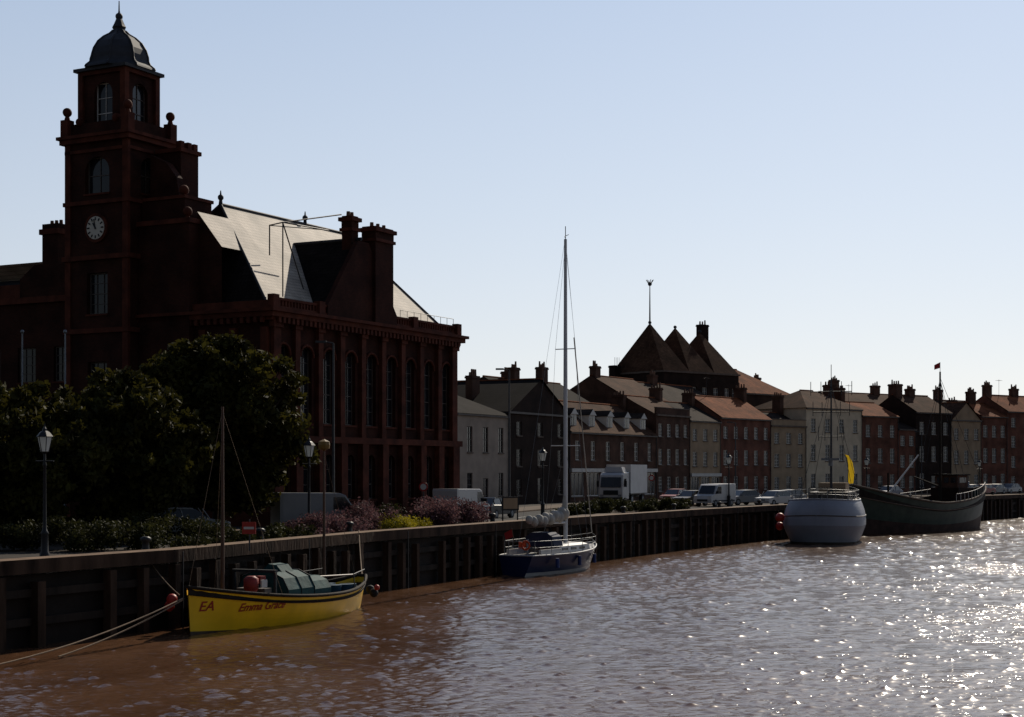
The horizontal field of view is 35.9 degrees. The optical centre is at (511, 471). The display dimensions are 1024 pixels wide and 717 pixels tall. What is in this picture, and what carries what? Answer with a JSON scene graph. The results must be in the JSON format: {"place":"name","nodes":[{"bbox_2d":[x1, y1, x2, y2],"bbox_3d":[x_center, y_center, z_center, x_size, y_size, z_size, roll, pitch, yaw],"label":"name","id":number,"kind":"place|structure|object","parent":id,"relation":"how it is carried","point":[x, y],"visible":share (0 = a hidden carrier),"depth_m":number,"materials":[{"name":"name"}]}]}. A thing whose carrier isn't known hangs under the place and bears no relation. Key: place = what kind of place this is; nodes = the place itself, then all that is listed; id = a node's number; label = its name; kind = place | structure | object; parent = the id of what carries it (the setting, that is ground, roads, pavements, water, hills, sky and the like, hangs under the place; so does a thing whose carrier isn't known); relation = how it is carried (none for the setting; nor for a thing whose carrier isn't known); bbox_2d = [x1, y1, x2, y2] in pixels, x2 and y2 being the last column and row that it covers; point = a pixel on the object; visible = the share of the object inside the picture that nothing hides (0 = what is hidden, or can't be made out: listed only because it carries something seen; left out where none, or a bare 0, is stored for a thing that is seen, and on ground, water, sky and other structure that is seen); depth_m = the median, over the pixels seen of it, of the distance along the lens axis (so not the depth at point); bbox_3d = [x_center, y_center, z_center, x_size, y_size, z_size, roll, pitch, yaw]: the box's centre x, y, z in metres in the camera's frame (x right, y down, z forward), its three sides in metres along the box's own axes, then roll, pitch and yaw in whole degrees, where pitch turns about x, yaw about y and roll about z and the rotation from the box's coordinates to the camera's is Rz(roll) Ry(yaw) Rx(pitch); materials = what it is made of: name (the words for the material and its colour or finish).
{"place":"outdoors","nodes":[
{"label":"outdoors","id":0,"kind":"place"},
{"bbox_2d":[0,492,1016,558],"bbox_3d":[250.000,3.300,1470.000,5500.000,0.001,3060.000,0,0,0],"label":"ground","id":1,"kind":"structure","parent":0,"point":[8,553],"depth_m":67.05,"materials":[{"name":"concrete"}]},
{"bbox_2d":[35,423,53,555],"bbox_3d":[-17.865,0.730,60.500,0.700,5.140,0.572,0,0,0],"label":"street lamp","id":2,"kind":"object","parent":1,"relation":"on","point":[44,436],"visible":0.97,"depth_m":60.43,"materials":[{"name":"metal"}]},
{"bbox_2d":[0,380,124,528],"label":"oak tree","id":3,"kind":"object","parent":1,"relation":"on","point":[82,456],"visible":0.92,"depth_m":71.11,"materials":[{"name":"green plant"}]},
{"bbox_2d":[0,515,212,551],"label":"hedge","id":4,"kind":"object","parent":1,"relation":"on","point":[96,537],"visible":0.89,"depth_m":65.41,"materials":[{"name":"green plant"}]},
{"bbox_2d":[45,365,219,540],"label":"oak tree","id":5,"kind":"object","parent":1,"relation":"on","point":[134,411],"visible":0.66,"depth_m":74.56,"materials":[{"name":"green plant"}]},
{"bbox_2d":[74,510,235,544],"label":"hedge","id":6,"kind":"object","parent":1,"relation":"on","point":[191,527],"visible":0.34,"depth_m":71.97,"materials":[{"name":"green plant"}]},
{"bbox_2d":[159,507,230,535],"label":"parked car","id":7,"kind":"object","parent":1,"relation":"on","point":[179,512],"visible":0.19,"depth_m":79.33,"materials":[{"name":"silver paint"}]},
{"bbox_2d":[136,330,320,519],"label":"oak tree","id":8,"kind":"object","parent":1,"relation":"on","point":[209,377],"visible":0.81,"depth_m":82.13,"materials":[{"name":"green plant"}]},
{"bbox_2d":[0,1,468,526],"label":"town hall","id":9,"kind":"structure","parent":1,"relation":"on","point":[147,252],"depth_m":100.39,"materials":[{"name":"brick"}]},
{"bbox_2d":[20,346,63,413],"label":"wing windows","id":10,"kind":"structure","parent":9,"relation":"in","point":[29,354],"depth_m":104.88,"materials":[{"name":"grey glass"}]},
{"bbox_2d":[88,157,149,385],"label":"tower windows","id":11,"kind":"structure","parent":9,"relation":"in","point":[98,168],"depth_m":99.90,"materials":[{"name":"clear glass"}]},
{"bbox_2d":[97,83,144,121],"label":"belfry windows","id":12,"kind":"structure","parent":9,"relation":"in","point":[104,90],"depth_m":100.44,"materials":[{"name":"grey glass"}]},
{"bbox_2d":[281,345,446,498],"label":"windows","id":13,"kind":"structure","parent":9,"relation":"in","point":[304,358],"depth_m":105.11,"materials":[{"name":"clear glass"}]},
{"bbox_2d":[207,528,263,543],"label":"green shrub","id":14,"kind":"object","parent":1,"relation":"on","point":[229,535],"visible":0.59,"depth_m":69.71,"materials":[{"name":"green plant"}]},
{"bbox_2d":[239,522,318,538],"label":"green shrub","id":15,"kind":"object","parent":1,"relation":"on","point":[275,530],"visible":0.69,"depth_m":75.81,"materials":[{"name":"green plant"}]},
{"bbox_2d":[302,436,315,522],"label":"street lamp","id":16,"kind":"object","parent":1,"relation":"on","point":[309,447],"visible":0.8,"depth_m":80.94,"materials":[{"name":"metal"}]},
{"bbox_2d":[270,493,366,526],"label":"parked van","id":17,"kind":"object","parent":1,"relation":"on","point":[287,507],"visible":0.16,"depth_m":85.73,"materials":[{"name":"silver paint"}]},
{"bbox_2d":[282,510,358,534],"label":"lavender bush","id":18,"kind":"object","parent":1,"relation":"on","point":[334,523],"visible":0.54,"depth_m":79.75,"materials":[{"name":"purple plant"}]},
{"bbox_2d":[315,341,334,492],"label":"tall street lamp","id":19,"kind":"object","parent":1,"relation":"on","point":[333,444],"visible":0.56,"depth_m":89.94,"materials":[{"name":"black metal"}]},
{"bbox_2d":[326,497,402,530],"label":"lavender bush","id":20,"kind":"object","parent":1,"relation":"on","point":[357,515],"visible":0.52,"depth_m":85.31,"materials":[{"name":"purple plant"}]},
{"bbox_2d":[377,513,432,529],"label":"golden shrub","id":21,"kind":"object","parent":1,"relation":"on","point":[404,521],"visible":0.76,"depth_m":85.87,"materials":[{"name":"yellow plant"}]},
{"bbox_2d":[379,495,491,524],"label":"lavender bush","id":22,"kind":"object","parent":1,"relation":"on","point":[446,512],"visible":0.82,"depth_m":95.67,"materials":[{"name":"purple plant"}]},
{"bbox_2d":[458,415,507,496],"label":"walls","id":23,"kind":"structure","parent":1,"relation":"on","point":[478,464],"depth_m":152.93,"materials":[{"name":"white paint"}]},
{"bbox_2d":[458,396,507,415],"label":"roof","id":24,"kind":"structure","parent":23,"relation":"on","point":[465,405],"depth_m":154.03,"materials":[{"name":"grey tile"}]},
{"bbox_2d":[467,426,502,496],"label":"windows","id":25,"kind":"structure","parent":23,"relation":"attached to","point":[500,450],"depth_m":153.60,"materials":[{"name":"grey glass"}]},
{"bbox_2d":[502,496,518,520],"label":"information board","id":26,"kind":"object","parent":1,"relation":"on","point":[510,502],"visible":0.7,"depth_m":101.93,"materials":[{"name":"paint"}]},
{"bbox_2d":[501,411,569,503],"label":"walls","id":27,"kind":"structure","parent":1,"relation":"on","point":[525,443],"depth_m":163.03,"materials":[{"name":"paint"}]},
{"bbox_2d":[458,379,570,415],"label":"roof","id":28,"kind":"structure","parent":27,"relation":"on","point":[493,394],"depth_m":162.92,"materials":[{"name":"grey tile"}]},
{"bbox_2d":[510,381,562,414],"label":"gable ends","id":29,"kind":"object","parent":27,"relation":"on","point":[531,402],"visible":0.38,"depth_m":163.85,"materials":[{"name":"brick"}]},
{"bbox_2d":[517,421,560,501],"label":"windows","id":30,"kind":"structure","parent":27,"relation":"attached to","point":[539,462],"depth_m":164.06,"materials":[{"name":"grey glass"}]},
{"bbox_2d":[586,398,610,403],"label":"walls","id":31,"kind":"structure","parent":1,"relation":"on","point":[602,400],"depth_m":200.79,"materials":[{"name":"brown brick"}]},
{"bbox_2d":[571,376,621,398],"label":"gable ends","id":32,"kind":"object","parent":31,"relation":"on","point":[590,387],"visible":0.38,"depth_m":201.43,"materials":[{"name":"brown brick"}]},
{"bbox_2d":[570,376,667,400],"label":"roof","id":33,"kind":"structure","parent":31,"relation":"on","point":[629,387],"depth_m":204.79,"materials":[{"name":"brown tile"}]},
{"bbox_2d":[550,497,657,515],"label":"hedge","id":34,"kind":"object","parent":1,"relation":"on","point":[604,505],"visible":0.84,"depth_m":121.33,"materials":[{"name":"green plant"}]},
{"bbox_2d":[636,496,691,511],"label":"hedge","id":35,"kind":"object","parent":1,"relation":"on","point":[665,503],"visible":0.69,"depth_m":132.72,"materials":[{"name":"green plant"}]},
{"bbox_2d":[645,414,689,498],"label":"walls","id":36,"kind":"structure","parent":1,"relation":"on","point":[673,444],"depth_m":193.76,"materials":[{"name":"brown brick"}]},
{"bbox_2d":[609,396,672,412],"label":"roof","id":37,"kind":"structure","parent":36,"relation":"on","point":[650,404],"depth_m":195.14,"materials":[{"name":"brown tile"}]},
{"bbox_2d":[654,407,689,415],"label":"parapet","id":38,"kind":"structure","parent":36,"relation":"on","point":[671,411],"depth_m":193.76,"materials":[{"name":"brown brick"}]},
{"bbox_2d":[659,423,686,490],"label":"windows","id":39,"kind":"structure","parent":36,"relation":"attached to","point":[668,457],"depth_m":193.60,"materials":[{"name":"grey glass"}]},
{"bbox_2d":[621,372,738,396],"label":"walls","id":40,"kind":"structure","parent":1,"relation":"on","point":[721,383],"depth_m":226.81,"materials":[{"name":"brick"}]},
{"bbox_2d":[621,370,740,375],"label":"eaves","id":41,"kind":"object","parent":40,"relation":"on","point":[681,372],"visible":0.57,"depth_m":226.03,"materials":[{"name":"stone"}]},
{"bbox_2d":[618,321,737,373],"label":"roofs","id":42,"kind":"structure","parent":41,"relation":"on","point":[650,349],"depth_m":227.80,"materials":[{"name":"brown tile"}]},
{"bbox_2d":[693,483,735,506],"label":"parked van","id":43,"kind":"object","parent":1,"relation":"on","point":[713,494],"visible":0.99,"depth_m":148.80,"materials":[{"name":"white paint"}]},
{"bbox_2d":[724,490,760,504],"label":"parked car","id":44,"kind":"object","parent":1,"relation":"on","point":[745,497],"visible":0.57,"depth_m":155.40,"materials":[{"name":"silver paint"}]},
{"bbox_2d":[716,417,770,494],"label":"walls","id":45,"kind":"structure","parent":1,"relation":"on","point":[751,445],"depth_m":209.98,"materials":[{"name":"red brick"}]},
{"bbox_2d":[695,396,771,419],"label":"roof","id":46,"kind":"structure","parent":45,"relation":"on","point":[729,408],"depth_m":210.69,"materials":[{"name":"tile"}]},
{"bbox_2d":[724,426,766,489],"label":"windows","id":47,"kind":"structure","parent":45,"relation":"attached to","point":[746,458],"depth_m":209.84,"materials":[{"name":"grey glass"}]},
{"bbox_2d":[747,394,771,406],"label":"walls","id":48,"kind":"structure","parent":1,"relation":"on","point":[754,400],"depth_m":237.36,"materials":[{"name":"brick"}]},
{"bbox_2d":[735,370,788,394],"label":"roof","id":49,"kind":"structure","parent":48,"relation":"on","point":[753,384],"depth_m":240.96,"materials":[{"name":"tile"}]},
{"bbox_2d":[754,490,794,504],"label":"parked car","id":50,"kind":"object","parent":1,"relation":"on","point":[774,497],"visible":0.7,"depth_m":150.32,"materials":[{"name":"white paint"}]},
{"bbox_2d":[771,427,805,494],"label":"walls","id":51,"kind":"structure","parent":1,"relation":"on","point":[782,449],"depth_m":217.54,"materials":[{"name":"beige paint"}]},
{"bbox_2d":[774,432,801,489],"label":"windows","id":52,"kind":"structure","parent":51,"relation":"attached to","point":[776,464],"depth_m":217.45,"materials":[{"name":"grey glass"}]},
{"bbox_2d":[757,408,861,494],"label":"walls","id":53,"kind":"structure","parent":1,"relation":"on","point":[838,467],"depth_m":224.17,"materials":[{"name":"beige paint"}]},
{"bbox_2d":[755,390,863,409],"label":"roof","id":54,"kind":"structure","parent":53,"relation":"on","point":[800,399],"depth_m":225.46,"materials":[{"name":"grey tile"}]},
{"bbox_2d":[811,418,856,488],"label":"windows","id":55,"kind":"structure","parent":53,"relation":"attached to","point":[827,448],"depth_m":223.79,"materials":[{"name":"grey glass"}]},
{"bbox_2d":[862,417,897,488],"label":"walls","id":56,"kind":"structure","parent":1,"relation":"on","point":[885,444],"depth_m":231.27,"materials":[{"name":"red brick"}]},
{"bbox_2d":[845,402,898,416],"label":"roof","id":57,"kind":"structure","parent":56,"relation":"on","point":[872,409],"depth_m":233.43,"materials":[{"name":"tile"}]},
{"bbox_2d":[866,425,893,488],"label":"windows","id":58,"kind":"structure","parent":56,"relation":"attached to","point":[880,454],"depth_m":231.64,"materials":[{"name":"grey glass"}]},
{"bbox_2d":[899,430,915,493],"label":"walls","id":59,"kind":"structure","parent":1,"relation":"on","point":[906,450],"depth_m":235.31,"materials":[{"name":"red brick"}]},
{"bbox_2d":[901,436,912,492],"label":"windows","id":60,"kind":"structure","parent":59,"relation":"attached to","point":[903,464],"depth_m":235.81,"materials":[{"name":"grey glass"}]},
{"bbox_2d":[894,412,950,493],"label":"walls","id":61,"kind":"structure","parent":1,"relation":"on","point":[913,419],"depth_m":238.44,"materials":[{"name":"brick"}]},
{"bbox_2d":[879,395,916,412],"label":"gable ends","id":62,"kind":"object","parent":61,"relation":"on","point":[892,404],"visible":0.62,"depth_m":239.78,"materials":[{"name":"brick"}]},
{"bbox_2d":[887,380,915,410],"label":"chimney","id":63,"kind":"object","parent":61,"relation":"on","point":[894,389],"visible":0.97,"depth_m":240.43,"materials":[{"name":"brown brick"}]},
{"bbox_2d":[879,395,951,412],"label":"roof","id":64,"kind":"structure","parent":61,"relation":"on","point":[921,403],"depth_m":240.63,"materials":[{"name":"brown tile"}]},
{"bbox_2d":[920,422,946,487],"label":"windows","id":65,"kind":"structure","parent":61,"relation":"attached to","point":[933,447],"depth_m":239.23,"materials":[{"name":"grey glass"}]},
{"bbox_2d":[952,421,980,483],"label":"walls","id":66,"kind":"structure","parent":1,"relation":"on","point":[971,469],"depth_m":244.03,"materials":[{"name":"beige paint"}]},
{"bbox_2d":[954,428,977,484],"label":"windows","id":67,"kind":"structure","parent":66,"relation":"attached to","point":[966,451],"depth_m":243.97,"materials":[{"name":"grey glass"}]},
{"bbox_2d":[953,403,980,420],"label":"gable ends","id":68,"kind":"object","parent":66,"relation":"on","point":[966,412],"visible":0.5,"depth_m":243.74,"materials":[{"name":"beige paint"}]},
{"bbox_2d":[979,416,1006,492],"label":"walls","id":69,"kind":"structure","parent":1,"relation":"on","point":[990,469],"depth_m":247.76,"materials":[{"name":"red brick"}]},
{"bbox_2d":[969,403,1007,416],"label":"roof","id":70,"kind":"structure","parent":69,"relation":"on","point":[983,409],"depth_m":249.41,"materials":[{"name":"tile"}]},
{"bbox_2d":[983,425,1004,484],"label":"windows","id":71,"kind":"structure","parent":69,"relation":"attached to","point":[993,453],"depth_m":247.84,"materials":[{"name":"grey glass"}]},
{"bbox_2d":[1000,411,1023,492],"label":"walls","id":72,"kind":"structure","parent":1,"relation":"on","point":[1017,471],"depth_m":250.94,"materials":[{"name":"red brick"}]},
{"bbox_2d":[976,395,1023,411],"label":"roof","id":73,"kind":"structure","parent":72,"relation":"on","point":[1011,403],"depth_m":253.56,"materials":[{"name":"tile"}]},
{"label":"walls","id":74,"kind":"object","parent":1,"relation":"on","visible":0},
{"bbox_2d":[639,383,704,401],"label":"roof","id":75,"kind":"structure","parent":74,"relation":"on","point":[672,393],"depth_m":217.13,"materials":[{"name":"tile"}]},
{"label":"walls","id":76,"kind":"object","parent":1,"relation":"on","visible":0},
{"bbox_2d":[481,377,588,401],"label":"roof","id":77,"kind":"structure","parent":76,"relation":"on","point":[558,392],"depth_m":192.48,"materials":[{"name":"tile"}]},
{"bbox_2d":[500,361,548,383],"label":"chimney","id":78,"kind":"object","parent":77,"relation":"on","point":[541,370],"visible":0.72,"depth_m":191.91,"materials":[{"name":"brown brick"}]},
{"bbox_2d":[560,401,657,435],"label":"roof","id":79,"kind":"structure","parent":76,"relation":"on","point":[617,428],"depth_m":182.36,"materials":[{"name":"brown tile"}]},
{"bbox_2d":[568,408,646,428],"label":"dormers","id":80,"kind":"object","parent":79,"relation":"attached to","point":[607,418],"visible":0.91,"depth_m":180.69,"materials":[{"name":"white paint"}]},
{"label":"walls","id":81,"kind":"object","parent":1,"relation":"on","visible":0},
{"bbox_2d":[817,392,887,404],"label":"roof","id":82,"kind":"structure","parent":81,"relation":"on","point":[875,399],"depth_m":258.57,"materials":[{"name":"brown tile"}]},
{"bbox_2d":[0,498,1023,716],"bbox_3d":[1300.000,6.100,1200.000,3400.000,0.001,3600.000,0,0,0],"label":"water","id":83,"kind":"structure","parent":0,"point":[603,669],"depth_m":60.38,"materials":[{"name":"brown liquid"}]},
{"bbox_2d":[164,407,379,634],"bbox_3d":[-9.454,2.100,65.241,3.750,9.200,13.820,0,0,23],"label":"yellow fishing boat","id":84,"kind":"object","parent":83,"relation":"on","point":[274,594],"visible":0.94,"depth_m":62.54,"materials":[{"name":"paint"}]},
{"bbox_2d":[0,518,1023,716],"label":"water wavelets","id":85,"kind":"object","parent":83,"relation":"on","point":[832,694],"visible":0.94,"depth_m":51.10,"materials":[{"name":"brown liquid"}]},
{"bbox_2d":[0,494,1023,649],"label":"quay wall","id":86,"kind":"structure","parent":83,"relation":"in","point":[19,637],"depth_m":65.66,"materials":[{"name":"brown wood"}]},
{"bbox_2d":[0,548,182,664],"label":"mooring line","id":87,"kind":"object","parent":86,"relation":"attached to","point":[179,600],"visible":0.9,"depth_m":54.69,"materials":[{"name":"fabric"}]},
{"bbox_2d":[182,508,737,628],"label":"ladders","id":88,"kind":"object","parent":86,"relation":"attached to","point":[408,562],"visible":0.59,"depth_m":82.65,"materials":[{"name":"metal"}]},
{"bbox_2d":[0,494,1015,560],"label":"coping","id":89,"kind":"object","parent":86,"relation":"on","point":[160,549],"visible":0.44,"depth_m":71.45,"materials":[{"name":"concrete"}]},
{"bbox_2d":[6,502,1020,628],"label":"waling","id":90,"kind":"object","parent":86,"relation":"attached to","point":[55,618],"visible":0.51,"depth_m":61.13,"materials":[{"name":"brown wood"}]},
{"bbox_2d":[0,499,1023,652],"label":"piles","id":91,"kind":"object","parent":83,"relation":"in","point":[38,617],"visible":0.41,"depth_m":84.12,"materials":[{"name":"brown wood"}]},
{"bbox_2d":[499,226,596,576],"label":"sailing yacht","id":92,"kind":"object","parent":83,"relation":"on","point":[548,553],"visible":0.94,"depth_m":95.59,"materials":[{"name":"blue paint"}]},
{"bbox_2d":[775,365,865,544],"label":"grey steel ship","id":93,"kind":"object","parent":83,"relation":"on","point":[830,513],"visible":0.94,"depth_m":132.91,"materials":[{"name":"paint"}]},
{"bbox_2d":[849,363,986,533],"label":"green wooden trawler","id":94,"kind":"object","parent":83,"relation":"on","point":[952,502],"visible":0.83,"depth_m":160.12,"materials":[{"name":"dark timber"},{"name":"dark paint"},{"name":"painted metal"}]},
{"bbox_2d":[0,0,1023,399],"label":"sky","id":95,"kind":"structure","parent":0,"point":[818,184],"materials":[{"name":"blue"}]},
{"bbox_2d":[68,492,1023,534],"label":"pavement","id":96,"kind":"structure","parent":0,"point":[530,508],"depth_m":136.40,"materials":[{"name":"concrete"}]},
{"bbox_2d":[231,494,990,528],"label":"road","id":97,"kind":"structure","parent":0,"point":[521,515],"depth_m":118.83,"materials":[{"name":"grey asphalt"}]},
{"bbox_2d":[433,489,489,518],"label":"parked van","id":98,"kind":"object","parent":97,"relation":"on","point":[475,495],"visible":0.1,"depth_m":106.10,"materials":[{"name":"white paint"}]},
{"bbox_2d":[484,497,516,518],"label":"truck","id":99,"kind":"object","parent":97,"relation":"on","point":[496,506],"visible":0.54,"depth_m":110.75,"materials":[{"name":"black paint"}]},
{"bbox_2d":[496,368,509,515],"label":"tall street lamp","id":100,"kind":"object","parent":97,"relation":"on","point":[508,428],"visible":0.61,"depth_m":116.94,"materials":[{"name":"black metal"}]},
{"bbox_2d":[596,464,646,501],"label":"lorry","id":101,"kind":"object","parent":97,"relation":"on","point":[628,481],"visible":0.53,"depth_m":155.24,"materials":[{"name":"white paint"}]},
{"bbox_2d":[570,433,655,501],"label":"walls","id":102,"kind":"structure","parent":0,"point":[614,441],"depth_m":178.74,"materials":[{"name":"brown brick"}]},
{"bbox_2d":[571,440,653,496],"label":"windows","id":103,"kind":"structure","parent":102,"relation":"attached to","point":[577,483],"depth_m":175.68,"materials":[{"name":"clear glass"}]},
{"bbox_2d":[690,422,720,489],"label":"walls","id":104,"kind":"structure","parent":0,"point":[710,447],"depth_m":201.33,"materials":[{"name":"beige paint"}]},
{"bbox_2d":[665,402,721,421],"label":"roof","id":105,"kind":"structure","parent":104,"relation":"on","point":[697,414],"depth_m":203.14,"materials":[{"name":"tile"}]},
{"bbox_2d":[691,429,718,489],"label":"windows","id":106,"kind":"structure","parent":104,"relation":"attached to","point":[695,482],"depth_m":201.20,"materials":[{"name":"grey glass"}]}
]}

